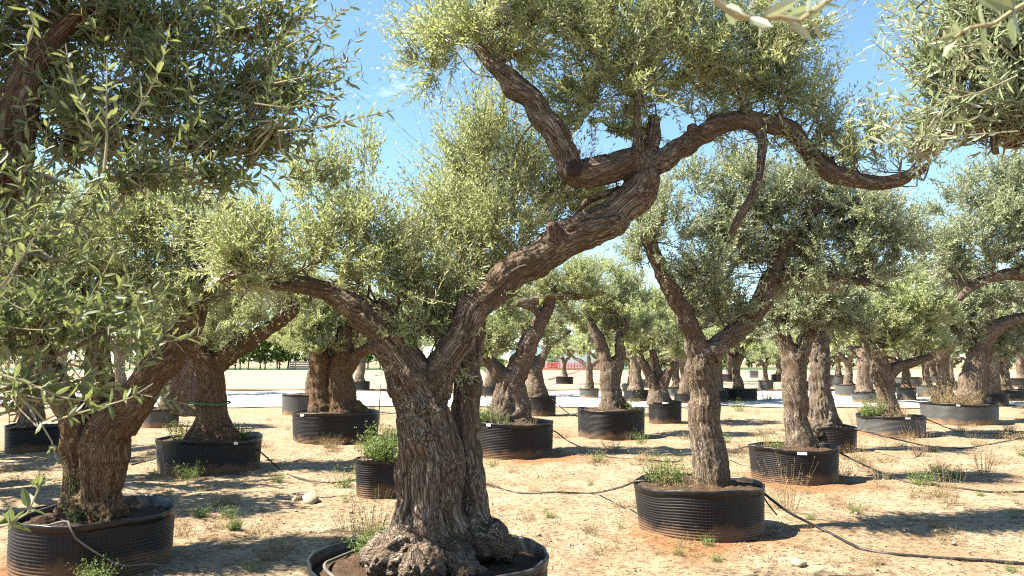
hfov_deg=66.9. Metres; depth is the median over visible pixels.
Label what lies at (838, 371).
olive tree
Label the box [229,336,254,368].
roadside tree
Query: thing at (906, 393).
plant pot
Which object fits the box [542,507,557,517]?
weed tuft
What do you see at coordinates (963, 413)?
plant pot
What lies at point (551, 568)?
stones
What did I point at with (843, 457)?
dry clump
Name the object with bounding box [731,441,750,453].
weed tuft
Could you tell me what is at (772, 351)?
olive tree
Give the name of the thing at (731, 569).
weed tuft
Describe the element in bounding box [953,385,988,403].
weed
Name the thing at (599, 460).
weed tuft
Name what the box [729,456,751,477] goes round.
weed tuft
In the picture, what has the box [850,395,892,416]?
weed
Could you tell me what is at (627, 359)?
olive tree
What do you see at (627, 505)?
weed tuft
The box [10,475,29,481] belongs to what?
weed tuft
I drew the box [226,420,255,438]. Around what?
weed
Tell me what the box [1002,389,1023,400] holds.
plant pot
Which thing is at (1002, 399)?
plant pot
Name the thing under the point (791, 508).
dry clump
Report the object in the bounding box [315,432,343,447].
dead plant
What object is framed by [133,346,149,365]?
roadside tree
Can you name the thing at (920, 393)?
plant pot
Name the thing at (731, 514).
plant pot
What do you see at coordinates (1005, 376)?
olive tree
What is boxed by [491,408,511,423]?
weed
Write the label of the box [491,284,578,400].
olive tree
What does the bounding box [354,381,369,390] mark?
plant pot
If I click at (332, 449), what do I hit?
weed tuft
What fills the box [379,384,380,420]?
stake
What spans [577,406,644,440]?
plant pot
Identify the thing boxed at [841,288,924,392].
olive tree
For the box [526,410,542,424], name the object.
weed
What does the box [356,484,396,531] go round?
weed
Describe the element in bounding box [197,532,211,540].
weed tuft
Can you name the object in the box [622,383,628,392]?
plant pot
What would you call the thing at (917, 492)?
dry clump
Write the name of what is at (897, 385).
plant pot
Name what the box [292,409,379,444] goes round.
plant pot
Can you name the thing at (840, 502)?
weed tuft
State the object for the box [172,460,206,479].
weed tuft
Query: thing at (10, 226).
olive tree
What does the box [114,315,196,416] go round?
olive tree
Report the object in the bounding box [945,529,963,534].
weed tuft
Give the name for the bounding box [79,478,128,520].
weed
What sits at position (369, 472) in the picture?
plant pot
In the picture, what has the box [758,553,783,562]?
weed tuft
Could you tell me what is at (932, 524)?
weed tuft
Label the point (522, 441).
plant pot
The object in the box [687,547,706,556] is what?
weed tuft
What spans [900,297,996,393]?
olive tree
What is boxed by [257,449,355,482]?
irrigation hose
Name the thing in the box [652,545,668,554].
weed tuft
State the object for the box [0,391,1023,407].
road
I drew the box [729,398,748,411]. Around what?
weed
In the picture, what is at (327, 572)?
irrigation hose
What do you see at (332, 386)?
olive tree
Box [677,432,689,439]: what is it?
weed tuft
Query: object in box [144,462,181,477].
weed tuft
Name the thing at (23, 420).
olive tree
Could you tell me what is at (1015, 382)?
plant pot
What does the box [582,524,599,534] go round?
weed tuft
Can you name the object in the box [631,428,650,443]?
weed
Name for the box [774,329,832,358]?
olive tree
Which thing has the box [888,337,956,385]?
olive tree
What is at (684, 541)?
weed tuft
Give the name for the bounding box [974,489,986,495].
weed tuft
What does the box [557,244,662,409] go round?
olive tree
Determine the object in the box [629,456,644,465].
weed tuft
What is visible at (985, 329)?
olive tree
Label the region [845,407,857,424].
weed
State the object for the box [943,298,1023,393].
olive tree
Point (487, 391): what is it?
plant pot
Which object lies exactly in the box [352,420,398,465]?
bush
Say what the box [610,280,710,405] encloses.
olive tree
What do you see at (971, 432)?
irrigation hose
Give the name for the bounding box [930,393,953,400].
plant pot
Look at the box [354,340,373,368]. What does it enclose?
roadside tree
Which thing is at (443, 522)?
olive tree
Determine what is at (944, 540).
weed tuft
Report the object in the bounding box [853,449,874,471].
weed tuft
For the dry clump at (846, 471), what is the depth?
10.73 m
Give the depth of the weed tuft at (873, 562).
5.92 m
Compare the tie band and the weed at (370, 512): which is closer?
the weed at (370, 512)
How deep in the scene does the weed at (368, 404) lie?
15.50 m
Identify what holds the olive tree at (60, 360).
in the plant pot
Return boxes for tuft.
[0,460,24,472]
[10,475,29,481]
[32,466,49,478]
[136,449,155,460]
[138,468,163,478]
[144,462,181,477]
[157,488,174,494]
[158,473,169,486]
[162,421,186,430]
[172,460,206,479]
[174,516,193,529]
[174,520,203,537]
[182,544,199,562]
[185,500,215,517]
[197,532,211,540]
[199,516,232,530]
[201,484,239,505]
[216,501,239,518]
[240,467,258,475]
[241,520,278,534]
[242,558,262,571]
[255,540,287,560]
[261,438,274,447]
[263,453,275,469]
[266,537,298,552]
[267,470,287,482]
[323,441,342,451]
[330,534,348,543]
[386,425,396,434]
[486,453,500,466]
[505,466,519,472]
[515,508,535,521]
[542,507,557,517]
[553,427,570,437]
[578,520,600,531]
[581,453,612,465]
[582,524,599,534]
[585,537,619,555]
[588,449,606,461]
[597,438,620,452]
[608,525,624,543]
[611,495,635,508]
[629,446,657,461]
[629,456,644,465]
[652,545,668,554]
[671,544,685,555]
[672,532,701,549]
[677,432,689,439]
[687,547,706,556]
[699,534,716,546]
[708,547,724,561]
[723,431,733,442]
[726,558,737,572]
[728,449,744,457]
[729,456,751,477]
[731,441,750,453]
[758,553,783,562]
[764,494,786,508]
[774,485,801,495]
[792,538,811,548]
[802,510,819,519]
[823,557,844,565]
[825,493,858,508]
[846,441,864,460]
[847,503,862,513]
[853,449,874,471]
[861,554,882,565]
[863,549,890,563]
[889,438,906,446]
[898,430,918,440]
[901,462,946,485]
[903,515,919,520]
[922,457,952,468]
[923,515,947,527]
[925,458,945,474]
[926,444,941,451]
[928,485,951,496]
[930,525,949,533]
[931,526,968,545]
[935,480,958,489]
[938,461,967,480]
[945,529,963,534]
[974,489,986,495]
[991,428,1020,438]
[991,485,1014,495]
[1002,423,1019,431]
[1002,428,1022,439]
[1002,559,1020,572]
[1003,506,1022,517]
[1010,442,1023,456]
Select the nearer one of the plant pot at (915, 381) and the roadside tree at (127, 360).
the plant pot at (915, 381)
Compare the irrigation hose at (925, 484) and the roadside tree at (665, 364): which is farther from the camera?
the roadside tree at (665, 364)
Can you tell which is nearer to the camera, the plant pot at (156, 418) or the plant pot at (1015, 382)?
the plant pot at (156, 418)
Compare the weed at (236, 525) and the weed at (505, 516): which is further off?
the weed at (236, 525)
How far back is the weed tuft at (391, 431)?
16.60 m
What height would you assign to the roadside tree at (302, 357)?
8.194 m
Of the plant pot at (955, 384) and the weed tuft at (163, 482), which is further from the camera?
the plant pot at (955, 384)
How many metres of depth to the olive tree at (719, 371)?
29.03 m
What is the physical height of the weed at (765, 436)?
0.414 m
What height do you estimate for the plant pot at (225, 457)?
0.526 m
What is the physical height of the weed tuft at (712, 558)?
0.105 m
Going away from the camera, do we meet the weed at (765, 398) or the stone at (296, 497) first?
the stone at (296, 497)
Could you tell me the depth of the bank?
39.54 m
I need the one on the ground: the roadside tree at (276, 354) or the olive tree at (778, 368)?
the roadside tree at (276, 354)
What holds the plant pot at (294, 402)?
on the ground
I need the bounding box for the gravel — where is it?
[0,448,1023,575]
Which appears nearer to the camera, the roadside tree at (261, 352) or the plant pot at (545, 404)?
the plant pot at (545, 404)
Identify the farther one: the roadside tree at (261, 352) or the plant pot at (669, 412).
the roadside tree at (261, 352)
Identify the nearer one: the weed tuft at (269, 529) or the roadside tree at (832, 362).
the weed tuft at (269, 529)
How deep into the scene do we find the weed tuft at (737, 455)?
12.79 m
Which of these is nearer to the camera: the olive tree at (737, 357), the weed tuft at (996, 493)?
the weed tuft at (996, 493)
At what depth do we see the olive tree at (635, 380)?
29.63 m
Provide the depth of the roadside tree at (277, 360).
134.09 m
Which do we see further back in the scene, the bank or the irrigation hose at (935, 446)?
the bank
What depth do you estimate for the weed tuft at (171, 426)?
17.39 m
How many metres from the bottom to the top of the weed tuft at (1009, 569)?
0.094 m
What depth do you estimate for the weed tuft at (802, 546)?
6.58 m
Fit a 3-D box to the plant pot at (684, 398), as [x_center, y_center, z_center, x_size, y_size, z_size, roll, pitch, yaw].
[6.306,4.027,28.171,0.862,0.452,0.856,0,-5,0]
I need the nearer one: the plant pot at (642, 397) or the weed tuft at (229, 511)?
the weed tuft at (229, 511)
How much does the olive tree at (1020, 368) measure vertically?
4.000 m
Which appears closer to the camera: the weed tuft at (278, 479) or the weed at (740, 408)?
the weed tuft at (278, 479)
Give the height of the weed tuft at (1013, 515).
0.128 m
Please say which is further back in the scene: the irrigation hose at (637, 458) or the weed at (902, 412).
the weed at (902, 412)
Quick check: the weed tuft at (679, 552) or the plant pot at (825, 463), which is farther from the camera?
the plant pot at (825, 463)
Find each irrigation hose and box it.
[16,504,221,575]
[131,457,156,464]
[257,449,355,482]
[323,546,363,575]
[486,480,652,493]
[497,560,544,575]
[553,430,763,461]
[764,492,1023,564]
[764,497,776,515]
[839,452,1023,492]
[854,428,1023,448]
[926,419,1023,433]
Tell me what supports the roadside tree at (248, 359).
on the ground
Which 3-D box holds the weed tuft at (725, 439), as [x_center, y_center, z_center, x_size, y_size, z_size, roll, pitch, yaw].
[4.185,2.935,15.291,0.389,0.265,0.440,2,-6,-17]
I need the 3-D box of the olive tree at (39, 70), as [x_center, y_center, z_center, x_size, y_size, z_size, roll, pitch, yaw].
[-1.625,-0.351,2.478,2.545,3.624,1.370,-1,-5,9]
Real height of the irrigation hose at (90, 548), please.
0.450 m
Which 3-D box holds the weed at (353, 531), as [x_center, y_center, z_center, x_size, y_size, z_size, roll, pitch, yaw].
[-1.297,1.931,6.440,0.581,0.620,0.352,2,-6,-16]
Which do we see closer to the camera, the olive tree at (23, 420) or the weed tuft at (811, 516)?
the weed tuft at (811, 516)
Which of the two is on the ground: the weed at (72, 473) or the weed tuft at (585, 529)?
the weed tuft at (585, 529)
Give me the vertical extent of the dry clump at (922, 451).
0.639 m
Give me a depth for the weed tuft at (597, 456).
12.00 m
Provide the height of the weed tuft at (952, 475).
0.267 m
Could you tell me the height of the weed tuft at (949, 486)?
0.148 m
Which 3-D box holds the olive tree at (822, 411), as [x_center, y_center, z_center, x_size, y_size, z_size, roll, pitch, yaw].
[5.625,1.048,13.934,2.035,3.404,1.737,1,-5,-16]
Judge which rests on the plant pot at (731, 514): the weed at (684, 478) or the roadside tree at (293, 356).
the weed at (684, 478)
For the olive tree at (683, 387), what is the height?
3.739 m
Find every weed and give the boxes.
[49,462,82,506]
[54,488,95,523]
[65,549,124,575]
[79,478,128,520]
[164,411,194,439]
[224,515,245,530]
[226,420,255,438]
[322,491,366,533]
[324,464,355,488]
[326,489,391,541]
[342,518,387,554]
[347,481,396,538]
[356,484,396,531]
[357,396,377,412]
[480,397,498,422]
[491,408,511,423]
[491,503,519,541]
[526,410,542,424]
[596,394,608,410]
[615,391,650,409]
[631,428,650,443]
[635,447,692,484]
[643,462,667,485]
[650,459,720,488]
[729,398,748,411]
[753,422,775,445]
[756,381,780,400]
[762,428,788,447]
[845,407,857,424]
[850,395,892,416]
[866,388,914,416]
[870,451,900,462]
[916,370,976,403]
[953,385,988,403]
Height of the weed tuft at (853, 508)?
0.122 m
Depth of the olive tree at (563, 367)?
50.18 m
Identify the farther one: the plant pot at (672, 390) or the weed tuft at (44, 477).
the plant pot at (672, 390)
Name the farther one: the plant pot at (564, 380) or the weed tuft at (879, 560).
the plant pot at (564, 380)
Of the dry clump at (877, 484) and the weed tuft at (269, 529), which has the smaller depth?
the weed tuft at (269, 529)
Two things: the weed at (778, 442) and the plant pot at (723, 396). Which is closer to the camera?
the weed at (778, 442)
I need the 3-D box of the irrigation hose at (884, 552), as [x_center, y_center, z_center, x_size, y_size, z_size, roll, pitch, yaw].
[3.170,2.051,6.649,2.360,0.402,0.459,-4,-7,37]
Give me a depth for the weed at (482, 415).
12.99 m
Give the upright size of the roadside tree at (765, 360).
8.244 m
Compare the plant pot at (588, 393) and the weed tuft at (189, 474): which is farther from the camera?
the plant pot at (588, 393)
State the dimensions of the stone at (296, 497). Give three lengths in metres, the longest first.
0.167 x 0.117 x 0.082 m
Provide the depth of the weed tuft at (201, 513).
7.97 m
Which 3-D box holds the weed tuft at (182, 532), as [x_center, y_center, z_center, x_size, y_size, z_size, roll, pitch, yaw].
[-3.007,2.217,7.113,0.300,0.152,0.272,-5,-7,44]
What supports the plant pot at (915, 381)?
on the ground
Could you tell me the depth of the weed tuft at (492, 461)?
11.74 m
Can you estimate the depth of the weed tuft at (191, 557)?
6.20 m
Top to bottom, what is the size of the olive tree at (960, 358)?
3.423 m
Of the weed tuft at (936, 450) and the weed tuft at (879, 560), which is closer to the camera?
the weed tuft at (879, 560)
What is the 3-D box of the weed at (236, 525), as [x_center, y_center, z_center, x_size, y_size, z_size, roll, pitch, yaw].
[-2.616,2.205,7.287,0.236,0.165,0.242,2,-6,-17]
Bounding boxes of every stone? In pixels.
[292,495,301,501]
[302,492,318,504]
[790,558,806,566]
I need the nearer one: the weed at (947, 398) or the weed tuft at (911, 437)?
the weed tuft at (911, 437)
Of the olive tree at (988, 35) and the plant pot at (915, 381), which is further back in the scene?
the plant pot at (915, 381)
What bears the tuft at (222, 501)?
on the ground
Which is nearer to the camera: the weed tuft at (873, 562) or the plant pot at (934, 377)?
the weed tuft at (873, 562)
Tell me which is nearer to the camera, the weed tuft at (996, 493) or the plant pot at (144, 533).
the plant pot at (144, 533)
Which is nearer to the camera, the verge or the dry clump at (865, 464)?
the dry clump at (865, 464)
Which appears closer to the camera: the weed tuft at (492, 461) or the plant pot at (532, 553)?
the plant pot at (532, 553)
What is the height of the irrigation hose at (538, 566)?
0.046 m
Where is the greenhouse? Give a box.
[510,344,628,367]
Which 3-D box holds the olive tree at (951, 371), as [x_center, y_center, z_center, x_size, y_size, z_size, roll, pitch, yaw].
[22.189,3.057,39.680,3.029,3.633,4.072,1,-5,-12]
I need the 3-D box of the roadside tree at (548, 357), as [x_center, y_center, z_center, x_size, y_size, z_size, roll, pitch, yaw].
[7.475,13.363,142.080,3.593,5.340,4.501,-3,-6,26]
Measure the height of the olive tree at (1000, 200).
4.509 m
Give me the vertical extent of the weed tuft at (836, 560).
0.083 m
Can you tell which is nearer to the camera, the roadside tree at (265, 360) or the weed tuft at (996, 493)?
the weed tuft at (996, 493)
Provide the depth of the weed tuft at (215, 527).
7.32 m
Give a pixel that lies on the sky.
(862, 25)
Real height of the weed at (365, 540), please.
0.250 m
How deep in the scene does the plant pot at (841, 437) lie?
13.33 m
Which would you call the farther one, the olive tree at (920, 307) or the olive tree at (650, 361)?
the olive tree at (650, 361)
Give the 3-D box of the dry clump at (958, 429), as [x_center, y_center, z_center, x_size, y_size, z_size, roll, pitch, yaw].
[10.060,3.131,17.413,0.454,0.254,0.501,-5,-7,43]
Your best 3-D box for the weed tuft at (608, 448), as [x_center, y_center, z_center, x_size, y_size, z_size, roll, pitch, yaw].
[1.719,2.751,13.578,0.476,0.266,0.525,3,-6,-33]
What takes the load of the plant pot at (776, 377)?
on the ground
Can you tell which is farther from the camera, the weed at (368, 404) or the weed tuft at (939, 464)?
the weed at (368, 404)
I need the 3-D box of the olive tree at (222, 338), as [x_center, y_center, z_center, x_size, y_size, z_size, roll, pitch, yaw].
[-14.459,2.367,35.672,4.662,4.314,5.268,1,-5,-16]
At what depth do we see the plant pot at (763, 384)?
40.27 m
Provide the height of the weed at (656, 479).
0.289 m
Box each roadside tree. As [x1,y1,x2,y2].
[121,348,135,368]
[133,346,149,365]
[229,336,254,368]
[239,325,267,369]
[249,335,277,369]
[253,344,281,368]
[265,335,297,369]
[267,342,285,368]
[274,346,292,368]
[284,343,301,365]
[299,349,307,360]
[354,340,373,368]
[497,356,508,365]
[546,353,559,367]
[658,353,668,367]
[722,348,741,367]
[744,355,763,366]
[762,355,774,365]
[831,353,841,367]
[841,352,856,367]
[953,354,963,367]
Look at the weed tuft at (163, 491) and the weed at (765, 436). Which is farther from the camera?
the weed at (765, 436)
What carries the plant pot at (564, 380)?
on the ground
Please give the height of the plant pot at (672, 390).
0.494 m
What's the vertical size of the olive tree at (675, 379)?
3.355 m
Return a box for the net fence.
[543,362,599,369]
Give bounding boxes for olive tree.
[0,0,394,531]
[0,112,280,522]
[0,325,110,426]
[8,163,126,280]
[58,353,67,367]
[81,326,146,385]
[108,254,332,440]
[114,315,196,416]
[151,0,971,575]
[195,298,244,380]
[265,272,384,412]
[269,304,336,394]
[329,324,366,380]
[361,298,434,358]
[482,246,626,423]
[484,298,523,386]
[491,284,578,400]
[548,336,577,376]
[549,325,614,388]
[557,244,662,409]
[573,282,676,390]
[576,332,611,359]
[599,123,957,487]
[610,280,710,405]
[610,333,668,382]
[629,344,679,386]
[642,303,726,392]
[648,352,659,370]
[668,281,768,391]
[712,0,1023,188]
[725,341,743,373]
[727,330,772,388]
[746,241,904,448]
[748,341,780,380]
[753,340,781,373]
[761,286,868,440]
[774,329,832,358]
[829,253,980,416]
[829,332,857,384]
[831,350,856,374]
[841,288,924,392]
[874,340,935,387]
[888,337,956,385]
[890,139,1023,303]
[890,252,1023,403]
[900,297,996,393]
[911,346,960,381]
[925,351,936,375]
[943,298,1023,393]
[947,312,1021,389]
[953,349,965,362]
[1015,354,1023,378]
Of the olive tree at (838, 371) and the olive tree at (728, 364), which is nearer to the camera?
the olive tree at (838, 371)
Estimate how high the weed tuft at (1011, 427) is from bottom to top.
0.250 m
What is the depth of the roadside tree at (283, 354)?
133.52 m
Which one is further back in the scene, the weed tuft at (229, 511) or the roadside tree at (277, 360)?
the roadside tree at (277, 360)
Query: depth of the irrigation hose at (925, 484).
10.00 m
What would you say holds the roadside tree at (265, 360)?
on the ground
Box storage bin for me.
[748,370,758,377]
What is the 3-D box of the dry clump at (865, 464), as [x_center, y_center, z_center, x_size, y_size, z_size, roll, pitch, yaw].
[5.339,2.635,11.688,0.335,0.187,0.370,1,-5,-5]
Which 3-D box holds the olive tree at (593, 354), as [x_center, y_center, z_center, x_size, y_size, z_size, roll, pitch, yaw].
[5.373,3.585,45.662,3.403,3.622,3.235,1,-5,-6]
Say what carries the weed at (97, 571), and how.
on the ground
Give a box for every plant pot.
[4,423,60,454]
[6,494,175,575]
[141,408,178,427]
[155,432,262,476]
[282,393,308,414]
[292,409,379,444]
[306,535,548,575]
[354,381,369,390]
[355,456,396,498]
[480,418,552,459]
[481,386,495,396]
[529,396,555,416]
[556,376,572,383]
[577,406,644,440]
[579,388,598,397]
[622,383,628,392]
[623,390,648,400]
[633,473,764,542]
[648,400,681,423]
[668,387,678,396]
[674,393,689,403]
[719,391,728,401]
[723,374,732,381]
[724,388,757,400]
[748,441,839,485]
[758,380,773,388]
[771,374,780,381]
[818,424,857,453]
[831,375,843,386]
[834,383,855,395]
[851,391,876,402]
[855,412,926,438]
[893,383,900,392]
[895,377,921,386]
[896,387,916,399]
[916,385,935,396]
[919,401,999,425]
[930,375,936,382]
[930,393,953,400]
[951,381,957,389]
[986,394,1008,405]
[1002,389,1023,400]
[1010,378,1023,386]
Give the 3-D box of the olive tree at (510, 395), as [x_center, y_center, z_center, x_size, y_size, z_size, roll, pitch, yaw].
[0.353,0.759,13.608,3.238,3.487,2.074,0,-5,0]
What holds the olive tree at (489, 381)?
in the plant pot at (487, 391)
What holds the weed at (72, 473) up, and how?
on the plant pot at (144, 533)
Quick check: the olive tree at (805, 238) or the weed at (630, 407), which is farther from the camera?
the weed at (630, 407)
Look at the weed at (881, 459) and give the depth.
12.27 m
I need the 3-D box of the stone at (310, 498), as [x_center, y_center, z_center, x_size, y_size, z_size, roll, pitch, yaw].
[-2.271,2.399,8.767,0.182,0.154,0.251,2,-6,-21]
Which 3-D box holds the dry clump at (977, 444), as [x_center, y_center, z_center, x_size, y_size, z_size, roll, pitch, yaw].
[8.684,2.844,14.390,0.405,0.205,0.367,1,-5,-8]
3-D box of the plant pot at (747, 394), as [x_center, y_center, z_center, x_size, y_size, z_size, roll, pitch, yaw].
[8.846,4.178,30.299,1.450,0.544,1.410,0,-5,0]
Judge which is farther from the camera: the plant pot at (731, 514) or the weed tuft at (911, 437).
the weed tuft at (911, 437)
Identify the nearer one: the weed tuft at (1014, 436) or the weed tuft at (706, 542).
the weed tuft at (706, 542)
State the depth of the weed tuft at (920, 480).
9.84 m
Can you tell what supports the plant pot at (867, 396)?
on the ground
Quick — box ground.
[0,361,1023,575]
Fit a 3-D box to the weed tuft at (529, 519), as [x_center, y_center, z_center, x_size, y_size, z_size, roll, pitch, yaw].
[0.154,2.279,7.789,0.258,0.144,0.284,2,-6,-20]
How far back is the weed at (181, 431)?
11.36 m
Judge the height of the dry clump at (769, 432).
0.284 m
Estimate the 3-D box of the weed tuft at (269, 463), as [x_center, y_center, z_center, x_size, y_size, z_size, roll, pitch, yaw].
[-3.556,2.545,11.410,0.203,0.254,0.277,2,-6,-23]
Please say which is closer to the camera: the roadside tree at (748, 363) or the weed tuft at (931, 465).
the weed tuft at (931, 465)
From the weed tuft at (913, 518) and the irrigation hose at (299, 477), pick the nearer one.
the weed tuft at (913, 518)
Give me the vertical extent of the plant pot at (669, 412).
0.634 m
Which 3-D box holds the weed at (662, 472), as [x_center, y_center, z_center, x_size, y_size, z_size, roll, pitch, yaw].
[1.476,1.741,7.491,0.586,0.400,0.571,-4,-7,37]
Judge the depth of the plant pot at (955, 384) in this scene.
39.23 m
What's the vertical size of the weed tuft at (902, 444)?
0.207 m
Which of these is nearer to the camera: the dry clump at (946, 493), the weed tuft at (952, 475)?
the dry clump at (946, 493)
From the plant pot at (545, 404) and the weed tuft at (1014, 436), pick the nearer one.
the weed tuft at (1014, 436)
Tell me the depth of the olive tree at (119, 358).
33.39 m
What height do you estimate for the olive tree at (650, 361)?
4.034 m
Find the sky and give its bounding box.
[0,0,1023,360]
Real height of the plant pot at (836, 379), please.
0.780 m
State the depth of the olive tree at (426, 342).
36.41 m
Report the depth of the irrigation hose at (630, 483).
9.19 m
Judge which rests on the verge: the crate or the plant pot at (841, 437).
the crate
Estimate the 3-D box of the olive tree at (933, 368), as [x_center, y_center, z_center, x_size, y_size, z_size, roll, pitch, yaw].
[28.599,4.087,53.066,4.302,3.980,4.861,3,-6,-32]
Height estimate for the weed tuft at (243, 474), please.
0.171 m
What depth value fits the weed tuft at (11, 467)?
11.18 m
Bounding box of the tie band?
[190,401,230,404]
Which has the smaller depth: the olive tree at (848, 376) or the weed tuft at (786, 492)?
the weed tuft at (786, 492)
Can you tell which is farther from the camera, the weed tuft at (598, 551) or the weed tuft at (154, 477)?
the weed tuft at (154, 477)
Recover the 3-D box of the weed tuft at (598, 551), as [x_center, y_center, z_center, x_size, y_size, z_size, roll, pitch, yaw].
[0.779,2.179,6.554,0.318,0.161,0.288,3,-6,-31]
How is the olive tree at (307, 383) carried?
in the plant pot at (294, 402)
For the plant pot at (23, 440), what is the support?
on the ground
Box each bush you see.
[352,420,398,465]
[358,431,394,457]
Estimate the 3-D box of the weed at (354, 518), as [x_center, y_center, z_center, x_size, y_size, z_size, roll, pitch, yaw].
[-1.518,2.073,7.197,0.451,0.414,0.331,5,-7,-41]
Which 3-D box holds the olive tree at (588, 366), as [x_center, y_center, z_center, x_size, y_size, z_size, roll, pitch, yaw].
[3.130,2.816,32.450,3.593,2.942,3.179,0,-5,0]
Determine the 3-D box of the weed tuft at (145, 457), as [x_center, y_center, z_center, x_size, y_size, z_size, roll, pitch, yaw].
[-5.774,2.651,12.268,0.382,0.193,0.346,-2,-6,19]
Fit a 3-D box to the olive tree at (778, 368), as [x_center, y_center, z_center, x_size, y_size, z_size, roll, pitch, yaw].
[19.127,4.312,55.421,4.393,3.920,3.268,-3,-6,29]
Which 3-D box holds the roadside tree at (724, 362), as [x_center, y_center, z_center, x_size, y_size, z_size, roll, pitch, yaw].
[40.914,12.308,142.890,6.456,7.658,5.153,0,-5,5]
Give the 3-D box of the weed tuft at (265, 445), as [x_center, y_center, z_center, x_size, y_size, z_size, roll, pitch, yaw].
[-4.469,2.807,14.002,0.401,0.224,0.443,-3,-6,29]
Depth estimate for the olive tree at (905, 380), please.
30.53 m
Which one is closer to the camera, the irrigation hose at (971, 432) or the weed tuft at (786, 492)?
the weed tuft at (786, 492)
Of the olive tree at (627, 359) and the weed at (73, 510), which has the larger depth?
the olive tree at (627, 359)
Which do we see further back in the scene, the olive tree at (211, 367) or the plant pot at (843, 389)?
the plant pot at (843, 389)
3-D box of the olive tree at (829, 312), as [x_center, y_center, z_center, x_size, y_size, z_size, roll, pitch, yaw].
[4.253,0.721,10.695,2.181,3.083,1.803,0,-5,0]
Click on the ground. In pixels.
(217, 557)
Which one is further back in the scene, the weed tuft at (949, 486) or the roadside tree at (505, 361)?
the roadside tree at (505, 361)
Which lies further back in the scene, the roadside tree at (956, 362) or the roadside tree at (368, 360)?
the roadside tree at (956, 362)
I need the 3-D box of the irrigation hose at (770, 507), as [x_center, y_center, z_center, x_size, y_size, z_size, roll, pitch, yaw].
[2.405,2.027,7.268,0.156,0.196,0.040,-5,-7,41]
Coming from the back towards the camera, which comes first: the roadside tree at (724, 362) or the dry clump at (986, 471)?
the roadside tree at (724, 362)
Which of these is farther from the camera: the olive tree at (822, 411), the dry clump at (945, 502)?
the olive tree at (822, 411)
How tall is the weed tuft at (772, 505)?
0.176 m
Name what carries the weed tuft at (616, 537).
on the ground
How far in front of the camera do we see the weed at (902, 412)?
16.18 m
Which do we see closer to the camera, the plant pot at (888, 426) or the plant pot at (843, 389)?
the plant pot at (888, 426)
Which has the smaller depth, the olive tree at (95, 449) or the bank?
the olive tree at (95, 449)
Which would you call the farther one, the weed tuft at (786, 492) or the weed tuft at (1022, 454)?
the weed tuft at (1022, 454)
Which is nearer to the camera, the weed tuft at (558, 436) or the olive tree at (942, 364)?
the weed tuft at (558, 436)
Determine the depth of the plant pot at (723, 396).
28.84 m
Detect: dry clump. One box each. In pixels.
[747,426,766,436]
[756,425,777,433]
[757,456,814,511]
[838,462,858,477]
[839,449,870,462]
[846,496,876,511]
[851,460,875,467]
[865,456,896,487]
[896,477,939,498]
[901,421,934,456]
[921,462,967,505]
[933,486,962,498]
[949,423,968,431]
[964,436,1005,474]
[969,436,992,445]
[983,451,1009,465]
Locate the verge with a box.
[0,367,856,369]
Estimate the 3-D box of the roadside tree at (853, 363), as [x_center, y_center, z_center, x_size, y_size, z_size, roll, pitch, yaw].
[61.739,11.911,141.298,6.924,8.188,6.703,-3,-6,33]
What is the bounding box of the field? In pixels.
[0,370,1017,389]
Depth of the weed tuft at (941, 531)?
7.26 m
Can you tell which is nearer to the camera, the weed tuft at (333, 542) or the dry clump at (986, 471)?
the weed tuft at (333, 542)
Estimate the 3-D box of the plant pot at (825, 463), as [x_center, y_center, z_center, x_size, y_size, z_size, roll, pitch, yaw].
[3.804,2.365,10.501,1.183,0.506,1.123,0,-5,0]
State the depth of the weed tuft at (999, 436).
16.08 m
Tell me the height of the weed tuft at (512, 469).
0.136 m
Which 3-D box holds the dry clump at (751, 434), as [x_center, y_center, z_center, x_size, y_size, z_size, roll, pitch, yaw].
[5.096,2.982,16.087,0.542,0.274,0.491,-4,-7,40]
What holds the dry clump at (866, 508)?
on the ground
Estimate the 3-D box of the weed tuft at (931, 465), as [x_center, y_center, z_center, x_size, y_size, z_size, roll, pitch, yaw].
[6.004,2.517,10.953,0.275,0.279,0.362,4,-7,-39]
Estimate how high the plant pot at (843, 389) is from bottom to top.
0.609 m
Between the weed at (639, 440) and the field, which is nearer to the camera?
the weed at (639, 440)
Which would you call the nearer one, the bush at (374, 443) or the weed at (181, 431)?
the bush at (374, 443)
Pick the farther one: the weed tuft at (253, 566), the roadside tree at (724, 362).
the roadside tree at (724, 362)
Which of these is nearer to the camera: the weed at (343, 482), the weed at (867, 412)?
the weed at (343, 482)
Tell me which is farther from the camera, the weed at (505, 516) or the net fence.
the net fence
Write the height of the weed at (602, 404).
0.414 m
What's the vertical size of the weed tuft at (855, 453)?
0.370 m
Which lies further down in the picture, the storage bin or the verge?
the storage bin
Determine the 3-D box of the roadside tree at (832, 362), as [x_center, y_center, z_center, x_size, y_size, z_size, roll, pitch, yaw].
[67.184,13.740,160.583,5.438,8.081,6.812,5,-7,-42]
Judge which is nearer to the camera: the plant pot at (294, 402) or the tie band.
the tie band
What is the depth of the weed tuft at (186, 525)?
7.41 m
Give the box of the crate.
[289,361,308,369]
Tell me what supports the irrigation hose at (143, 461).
on the ground
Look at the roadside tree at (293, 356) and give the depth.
128.76 m
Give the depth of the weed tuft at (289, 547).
6.57 m
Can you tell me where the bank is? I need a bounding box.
[78,389,875,390]
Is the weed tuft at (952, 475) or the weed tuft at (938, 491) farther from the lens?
the weed tuft at (952, 475)
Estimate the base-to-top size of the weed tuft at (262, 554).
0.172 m
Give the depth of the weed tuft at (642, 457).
12.12 m
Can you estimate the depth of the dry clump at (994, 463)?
11.85 m
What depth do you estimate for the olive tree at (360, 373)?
39.60 m

